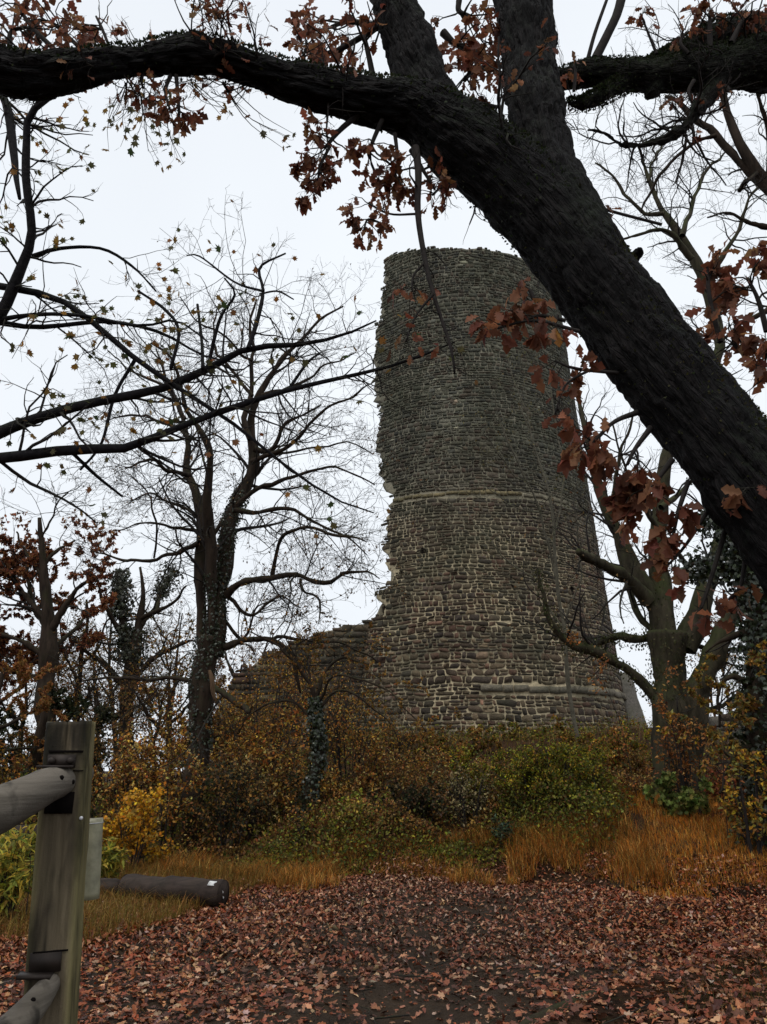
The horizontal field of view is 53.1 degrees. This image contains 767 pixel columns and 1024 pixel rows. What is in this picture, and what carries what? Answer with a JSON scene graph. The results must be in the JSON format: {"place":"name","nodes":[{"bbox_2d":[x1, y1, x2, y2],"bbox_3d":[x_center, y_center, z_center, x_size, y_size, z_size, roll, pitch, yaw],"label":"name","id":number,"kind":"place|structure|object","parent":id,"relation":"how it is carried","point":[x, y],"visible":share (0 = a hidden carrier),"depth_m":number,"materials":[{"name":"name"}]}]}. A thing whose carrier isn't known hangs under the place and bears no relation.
{"place":"outdoors","nodes":[
{"label":"outdoors","id":0,"kind":"place"},
{"bbox_2d":[0,855,296,944],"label":"grass","id":1,"kind":"structure","parent":0,"point":[113,907],"depth_m":7.87,"materials":[{"name":"brown plant"}]},
{"bbox_2d":[0,839,689,1023],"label":"path","id":2,"kind":"structure","parent":0,"point":[430,1004],"depth_m":5.76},
{"bbox_2d":[10,868,763,1023],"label":"leaf crumbs","id":3,"kind":"object","parent":2,"relation":"on","point":[434,967],"visible":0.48,"depth_m":5.85,"materials":[{"name":"brown plant"}]},
{"bbox_2d":[78,880,764,1023],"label":"fallen twigs","id":4,"kind":"object","parent":2,"relation":"on","point":[375,1022],"visible":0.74,"depth_m":5.60,"materials":[{"name":"brown wood"}]},
{"bbox_2d":[0,727,766,1023],"bbox_3d":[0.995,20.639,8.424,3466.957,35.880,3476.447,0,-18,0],"label":"ground","id":5,"kind":"structure","parent":0,"point":[743,903],"depth_m":6.54,"materials":[{"name":"brown plant"}]},
{"bbox_2d":[0,825,34,922],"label":"herb clump","id":6,"kind":"object","parent":5,"relation":"on","point":[12,887],"visible":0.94,"depth_m":7.36,"materials":[{"name":"green plant"}]},
{"bbox_2d":[0,740,35,783],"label":"thicket","id":7,"kind":"object","parent":5,"relation":"on","point":[5,772],"visible":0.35,"depth_m":15.26,"materials":[{"name":"brown plant"}]},
{"bbox_2d":[0,815,35,895],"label":"herb clump","id":8,"kind":"object","parent":5,"relation":"on","point":[3,841],"visible":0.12,"depth_m":8.77,"materials":[{"name":"green plant"}]},
{"bbox_2d":[4,825,36,838],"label":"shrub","id":9,"kind":"object","parent":5,"relation":"on","point":[24,828],"visible":0.12,"depth_m":11.43,"materials":[{"name":"green plant"}]},
{"bbox_2d":[22,823,36,879],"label":"herb clump","id":10,"kind":"object","parent":5,"relation":"on","point":[31,827],"visible":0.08,"depth_m":9.07,"materials":[{"name":"green plant"}]},
{"bbox_2d":[0,650,68,780],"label":"orange tree","id":11,"kind":"object","parent":5,"relation":"on","point":[45,701],"visible":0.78,"depth_m":17.24,"materials":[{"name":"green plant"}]},
{"bbox_2d":[0,615,85,750],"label":"bare tree","id":12,"kind":"object","parent":5,"relation":"on","point":[26,703],"visible":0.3,"depth_m":24.23,"materials":[{"name":"brown plant"}]},
{"bbox_2d":[16,720,95,1023],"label":"fence post","id":13,"kind":"object","parent":5,"relation":"on","point":[55,935],"visible":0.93,"depth_m":1.92,"materials":[{"name":"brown wood"}]},
{"bbox_2d":[0,973,59,1023],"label":"fence rail","id":14,"kind":"object","parent":13,"relation":"attached to","point":[32,1004],"visible":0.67,"depth_m":1.74,"materials":[{"name":"grey wood"}]},
{"bbox_2d":[0,767,93,834],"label":"fence rail","id":15,"kind":"object","parent":13,"relation":"attached to","point":[23,798],"visible":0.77,"depth_m":1.83,"materials":[{"name":"grey wood"}]},
{"bbox_2d":[84,818,103,900],"bbox_3d":[-0.861,0.974,2.149,0.075,0.214,0.152,-10,-20,30],"label":"sign","id":16,"kind":"object","parent":13,"relation":"attached to","point":[93,874],"visible":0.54,"depth_m":2.17,"materials":[{"name":"metal"}]},
{"bbox_2d":[21,784,94,824],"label":"shrub","id":17,"kind":"object","parent":5,"relation":"on","point":[32,820],"visible":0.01,"depth_m":13.89,"materials":[{"name":"brown plant"}]},
{"bbox_2d":[0,683,117,776],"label":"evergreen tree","id":18,"kind":"object","parent":5,"relation":"on","point":[72,709],"visible":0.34,"depth_m":18.57,"materials":[{"name":"green plant"}]},
{"bbox_2d":[19,764,100,824],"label":"shrub","id":19,"kind":"object","parent":5,"relation":"on","point":[94,811],"visible":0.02,"depth_m":12.74,"materials":[{"name":"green plant"}]},
{"bbox_2d":[10,628,117,737],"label":"bare tree","id":20,"kind":"object","parent":5,"relation":"on","point":[57,688],"visible":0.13,"depth_m":26.37,"materials":[{"name":"brown plant"}]},
{"bbox_2d":[0,462,136,722],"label":"oak tree","id":21,"kind":"object","parent":5,"relation":"on","point":[14,567],"visible":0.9,"depth_m":21.49,"materials":[{"name":"brown plant"}]},
{"bbox_2d":[37,584,113,721],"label":"bare tree","id":22,"kind":"object","parent":5,"relation":"on","point":[98,648],"visible":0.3,"depth_m":23.70,"materials":[{"name":"brown plant"}]},
{"bbox_2d":[31,878,119,897],"bbox_3d":[-3.487,4.292,8.792,1.049,0.220,0.218,-3,-18,9],"label":"log","id":23,"kind":"object","parent":5,"relation":"on","point":[112,882],"visible":0.13,"depth_m":8.66,"materials":[{"name":"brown wood"}]},
{"bbox_2d":[0,701,158,782],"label":"thicket","id":24,"kind":"object","parent":5,"relation":"on","point":[11,739],"visible":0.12,"depth_m":18.43,"materials":[{"name":"brown plant"}]},
{"bbox_2d":[23,625,165,797],"bbox_3d":[-7.954,5.775,21.405,3.953,5.026,3.997,0,-18,0],"label":"bare tree","id":25,"kind":"object","parent":5,"relation":"on","point":[89,695],"visible":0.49,"depth_m":21.36,"materials":[{"name":"brown plant"}]},
{"bbox_2d":[55,631,153,788],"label":"bare tree","id":26,"kind":"object","parent":5,"relation":"on","point":[67,686],"visible":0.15,"depth_m":25.32,"materials":[{"name":"brown plant"}]},
{"bbox_2d":[101,836,129,878],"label":"herb clump","id":27,"kind":"object","parent":5,"relation":"on","point":[110,861],"visible":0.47,"depth_m":9.32,"materials":[{"name":"green plant"}]},
{"bbox_2d":[66,598,177,778],"bbox_3d":[-10.120,6.989,29.408,4.816,7.694,3.188,-9,-20,27],"label":"bare tree","id":28,"kind":"object","parent":5,"relation":"on","point":[104,645],"visible":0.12,"depth_m":29.46,"materials":[{"name":"brown plant"}]},
{"bbox_2d":[79,691,177,809],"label":"thicket","id":29,"kind":"object","parent":5,"relation":"on","point":[103,757],"visible":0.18,"depth_m":17.83,"materials":[{"name":"brown plant"}]},
{"bbox_2d":[66,551,195,795],"bbox_3d":[-7.328,4.509,22.675,4.318,7.817,4.208,6,-18,-18],"label":"bare tree","id":30,"kind":"object","parent":5,"relation":"on","point":[124,634],"visible":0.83,"depth_m":22.83,"materials":[{"name":"brown plant"}]},
{"bbox_2d":[102,779,178,871],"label":"shrub","id":31,"kind":"object","parent":5,"relation":"on","point":[142,819],"visible":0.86,"depth_m":10.50,"materials":[{"name":"yellow plant"}]},
{"bbox_2d":[91,720,189,833],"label":"shrub","id":32,"kind":"object","parent":5,"relation":"on","point":[146,754],"visible":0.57,"depth_m":13.42,"materials":[{"name":"yellow plant"}]},
{"bbox_2d":[98,647,220,779],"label":"bare tree","id":33,"kind":"object","parent":5,"relation":"on","point":[179,673],"visible":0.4,"depth_m":20.64,"materials":[{"name":"brown plant"}]},
{"bbox_2d":[105,590,221,741],"bbox_3d":[-7.804,6.245,27.469,4.383,7.692,3.605,0,-18,0],"label":"bare tree","id":34,"kind":"object","parent":5,"relation":"on","point":[160,634],"visible":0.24,"depth_m":27.91,"materials":[{"name":"brown plant"}]},
{"bbox_2d":[120,717,207,856],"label":"shrub","id":35,"kind":"object","parent":5,"relation":"on","point":[168,809],"visible":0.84,"depth_m":11.69,"materials":[{"name":"brown plant"}]},
{"bbox_2d":[95,715,243,797],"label":"thicket","id":36,"kind":"object","parent":5,"relation":"on","point":[174,755],"visible":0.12,"depth_m":18.73,"materials":[{"name":"brown plant"}]},
{"bbox_2d":[117,874,228,906],"bbox_3d":[-2.319,4.177,8.480,1.287,0.299,0.299,-6,-18,18],"label":"log","id":37,"kind":"object","parent":5,"relation":"on","point":[216,891],"visible":0.83,"depth_m":8.37,"materials":[{"name":"brown wood"}]},
{"bbox_2d":[114,662,255,785],"bbox_3d":[-4.960,5.394,19.010,3.435,3.384,2.779,0,-18,0],"label":"brown tree","id":38,"kind":"object","parent":5,"relation":"on","point":[153,688],"visible":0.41,"depth_m":19.08,"materials":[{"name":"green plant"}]},
{"bbox_2d":[148,675,288,786],"bbox_3d":[-4.437,6.025,20.766,4.318,3.174,2.083,8,-19,-25],"label":"thicket","id":39,"kind":"object","parent":5,"relation":"on","point":[233,694],"visible":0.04,"depth_m":21.07,"materials":[{"name":"brown plant"}]},
{"bbox_2d":[187,636,270,726],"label":"bare tree","id":40,"kind":"object","parent":5,"relation":"on","point":[234,666],"visible":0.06,"depth_m":29.79,"materials":[{"name":"brown plant"}]},
{"bbox_2d":[45,239,428,846],"bbox_3d":[-2.882,0.053,13.938,7.339,11.498,4.651,0,-18,0],"label":"bare tree","id":41,"kind":"object","parent":5,"relation":"on","point":[212,560],"visible":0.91,"depth_m":13.46,"materials":[{"name":"black plant"}]},
{"bbox_2d":[0,78,478,538],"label":"maple tree","id":42,"kind":"object","parent":5,"relation":"on","point":[13,287],"visible":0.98,"depth_m":5.98,"materials":[{"name":"brown plant"}]},
{"bbox_2d":[137,682,341,826],"bbox_3d":[-2.546,4.174,13.276,3.652,2.480,1.945,0,-18,0],"label":"shrub","id":43,"kind":"object","parent":5,"relation":"on","point":[257,749],"visible":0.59,"depth_m":13.28,"materials":[{"name":"brown plant"}]},
{"bbox_2d":[160,617,327,776],"bbox_3d":[-3.547,4.509,19.037,4.613,4.448,3.813,0,-18,0],"label":"shrub","id":44,"kind":"object","parent":5,"relation":"on","point":[256,700],"visible":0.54,"depth_m":18.49,"materials":[{"name":"brown plant"}]},
{"bbox_2d":[183,714,308,805],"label":"shrub","id":45,"kind":"object","parent":5,"relation":"on","point":[306,770],"visible":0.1,"depth_m":14.34,"materials":[{"name":"brown plant"}]},
{"bbox_2d":[175,725,319,859],"bbox_3d":[-2.055,4.225,11.582,2.006,2.006,1.849,8,-19,-24],"label":"shrub","id":46,"kind":"object","parent":5,"relation":"on","point":[219,783],"visible":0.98,"depth_m":11.48,"materials":[{"name":"brown plant"}]},
{"bbox_2d":[210,738,290,840],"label":"shrub","id":47,"kind":"object","parent":5,"relation":"on","point":[258,783],"visible":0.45,"depth_m":12.17,"materials":[{"name":"brown plant"}]},
{"bbox_2d":[213,630,310,719],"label":"bare tree","id":48,"kind":"object","parent":5,"relation":"on","point":[231,670],"visible":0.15,"depth_m":28.90,"materials":[{"name":"brown plant"}]},
{"bbox_2d":[209,603,385,773],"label":"ruined wall","id":49,"kind":"structure","parent":5,"relation":"on","point":[358,630],"depth_m":25.95,"materials":[{"name":"stone"}]},
{"bbox_2d":[249,742,380,829],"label":"shrub","id":50,"kind":"object","parent":5,"relation":"on","point":[330,787],"visible":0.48,"depth_m":12.49,"materials":[{"name":"brown plant"}]},
{"bbox_2d":[246,624,386,757],"bbox_3d":[-1.677,4.764,19.935,3.692,3.862,2.364,-4,-18,12],"label":"shrub","id":51,"kind":"object","parent":5,"relation":"on","point":[345,706],"visible":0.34,"depth_m":19.89,"materials":[{"name":"brown plant"}]},
{"bbox_2d":[203,594,467,842],"bbox_3d":[-0.774,3.363,12.017,4.385,4.161,1.969,-6,-18,18],"label":"ivy tree","id":52,"kind":"object","parent":5,"relation":"on","point":[319,745],"visible":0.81,"depth_m":12.09,"materials":[{"name":"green plant"}]},
{"bbox_2d":[280,647,398,781],"bbox_3d":[-1.034,4.080,15.240,2.329,2.719,1.550,-14,-23,38],"label":"shrub","id":53,"kind":"object","parent":5,"relation":"on","point":[338,739],"visible":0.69,"depth_m":14.80,"materials":[{"name":"brown plant"}]},
{"bbox_2d":[316,788,390,829],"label":"shrub","id":54,"kind":"object","parent":5,"relation":"on","point":[357,797],"visible":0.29,"depth_m":11.68,"materials":[{"name":"green plant"}]},
{"bbox_2d":[354,735,392,802],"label":"shrub","id":55,"kind":"object","parent":5,"relation":"on","point":[376,751],"visible":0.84,"depth_m":12.72,"materials":[{"name":"brown plant"}]},
{"bbox_2d":[327,702,429,773],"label":"shrub","id":56,"kind":"object","parent":5,"relation":"on","point":[402,741],"visible":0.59,"depth_m":15.28,"materials":[{"name":"brown plant"}]},
{"bbox_2d":[20,711,743,876],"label":"undergrowth","id":57,"kind":"object","parent":5,"relation":"on","point":[623,779],"visible":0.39,"depth_m":11.29,"materials":[{"name":"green plant"}]},
{"bbox_2d":[0,0,766,637],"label":"oak tree","id":58,"kind":"object","parent":5,"relation":"on","point":[520,178],"visible":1,"depth_m":5.19,"materials":[{"name":"brown plant"}]},
{"bbox_2d":[362,775,460,834],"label":"shrub","id":59,"kind":"object","parent":5,"relation":"on","point":[411,797],"visible":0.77,"depth_m":11.63,"materials":[{"name":"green plant"}]},
{"bbox_2d":[354,726,488,753],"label":"shrub","id":60,"kind":"object","parent":5,"relation":"on","point":[478,732],"visible":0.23,"depth_m":16.22,"materials":[{"name":"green plant"}]},
{"bbox_2d":[400,743,487,777],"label":"shrub","id":61,"kind":"object","parent":5,"relation":"on","point":[437,749],"visible":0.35,"depth_m":14.28,"materials":[{"name":"green plant"}]},
{"bbox_2d":[403,736,501,764],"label":"shrub","id":62,"kind":"object","parent":5,"relation":"on","point":[441,742],"visible":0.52,"depth_m":15.50,"materials":[{"name":"green plant"}]},
{"bbox_2d":[420,745,498,835],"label":"shrub","id":63,"kind":"object","parent":5,"relation":"on","point":[462,811],"visible":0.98,"depth_m":11.52,"materials":[{"name":"green plant"}]},
{"bbox_2d":[440,743,533,820],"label":"shrub","id":64,"kind":"object","parent":5,"relation":"on","point":[498,757],"visible":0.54,"depth_m":12.03,"materials":[{"name":"green plant"}]},
{"bbox_2d":[355,246,646,740],"bbox_3d":[3.791,0.467,31.311,12.290,21.039,11.773,0,-18,0],"label":"tower ruin","id":65,"kind":"object","parent":5,"relation":"on","point":[447,634],"visible":0.62,"depth_m":26.39,"materials":[{"name":"stone"}]},
{"bbox_2d":[490,814,514,849],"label":"shrub","id":66,"kind":"object","parent":5,"relation":"on","point":[507,830],"visible":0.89,"depth_m":10.69,"materials":[{"name":"green plant"}]},
{"bbox_2d":[421,721,585,744],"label":"shrub","id":67,"kind":"object","parent":5,"relation":"on","point":[503,728],"visible":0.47,"depth_m":17.07,"materials":[{"name":"green plant"}]},
{"bbox_2d":[447,735,616,817],"bbox_3d":[2.203,4.081,11.803,2.622,1.249,1.834,-5,-18,15],"label":"shrub","id":68,"kind":"object","parent":5,"relation":"on","point":[537,769],"visible":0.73,"depth_m":11.67,"materials":[{"name":"green plant"}]},
{"bbox_2d":[455,299,609,745],"bbox_3d":[3.652,-0.265,18.377,3.879,11.746,3.295,0,-18,0],"label":"sapling","id":69,"kind":"object","parent":5,"relation":"on","point":[553,559],"visible":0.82,"depth_m":18.31,"materials":[{"name":"brown plant"}]},
{"bbox_2d":[550,714,633,752],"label":"shrub","id":70,"kind":"object","parent":5,"relation":"on","point":[558,727],"visible":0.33,"depth_m":16.18,"materials":[{"name":"green plant"}]},
{"bbox_2d":[586,736,647,776],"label":"shrub","id":71,"kind":"object","parent":5,"relation":"on","point":[618,757],"visible":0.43,"depth_m":13.45,"materials":[{"name":"green plant"}]},
{"bbox_2d":[589,715,652,770],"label":"shrub","id":72,"kind":"object","parent":5,"relation":"on","point":[635,745],"visible":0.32,"depth_m":14.84,"materials":[{"name":"brown plant"}]},
{"bbox_2d":[485,94,766,803],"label":"bare tree","id":73,"kind":"object","parent":5,"relation":"on","point":[664,638],"visible":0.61,"depth_m":13.34,"materials":[{"name":"brown plant"}]},
{"bbox_2d":[565,630,712,814],"bbox_3d":[4.056,3.232,12.165,2.135,2.924,1.027,-5,-18,15],"label":"shrub","id":74,"kind":"object","parent":5,"relation":"on","point":[686,766],"visible":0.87,"depth_m":11.85,"materials":[{"name":"brown plant"}]},
{"bbox_2d":[555,0,766,208],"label":"oak tree","id":75,"kind":"object","parent":5,"relation":"on","point":[709,61],"visible":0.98,"depth_m":7.56,"materials":[{"name":"brown plant"}]},
{"bbox_2d":[642,770,713,818],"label":"shrub","id":76,"kind":"object","parent":5,"relation":"on","point":[685,797],"visible":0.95,"depth_m":11.24,"materials":[{"name":"green plant"}]},
{"bbox_2d":[617,91,766,372],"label":"bare tree","id":77,"kind":"object","parent":5,"relation":"on","point":[747,163],"visible":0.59,"depth_m":14.07,"materials":[{"name":"brown plant"}]},
{"bbox_2d":[654,943,766,1018],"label":"fallen leaves","id":78,"kind":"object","parent":5,"relation":"on","point":[701,986],"depth_m":4.53,"materials":[{"name":"brown plant"}]},
{"bbox_2d":[656,709,766,855],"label":"shrub","id":79,"kind":"object","parent":5,"relation":"on","point":[745,817],"visible":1,"depth_m":9.91,"materials":[{"name":"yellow plant"}]},
{"bbox_2d":[662,506,766,850],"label":"ivy tree","id":80,"kind":"object","parent":5,"relation":"on","point":[749,702],"visible":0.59,"depth_m":10.68,"materials":[{"name":"green plant"}]},
{"bbox_2d":[682,612,746,716],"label":"bare tree","id":81,"kind":"object","parent":5,"relation":"on","point":[728,666],"visible":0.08,"depth_m":23.25,"materials":[{"name":"brown plant"}]},
{"bbox_2d":[701,751,746,822],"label":"shrub","id":82,"kind":"object","parent":5,"relation":"on","point":[715,787],"visible":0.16,"depth_m":11.52,"materials":[{"name":"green plant"}]},
{"bbox_2d":[708,714,745,746],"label":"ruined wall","id":83,"kind":"structure","parent":5,"relation":"on","point":[715,719],"depth_m":18.34,"materials":[{"name":"stone"}]},
{"bbox_2d":[0,0,766,770],"label":"sky","id":84,"kind":"structure","parent":0,"point":[134,199],"materials":[{"name":"white"}]},
{"bbox_2d":[127,804,682,893],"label":"dry grass","id":85,"kind":"structure","parent":0,"point":[312,874],"depth_m":10.09,"materials":[{"name":"brown plant"}]},
{"bbox_2d":[598,780,766,898],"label":"dry grass","id":86,"kind":"structure","parent":0,"point":[719,833],"depth_m":9.81,"materials":[{"name":"brown plant"}]}
]}

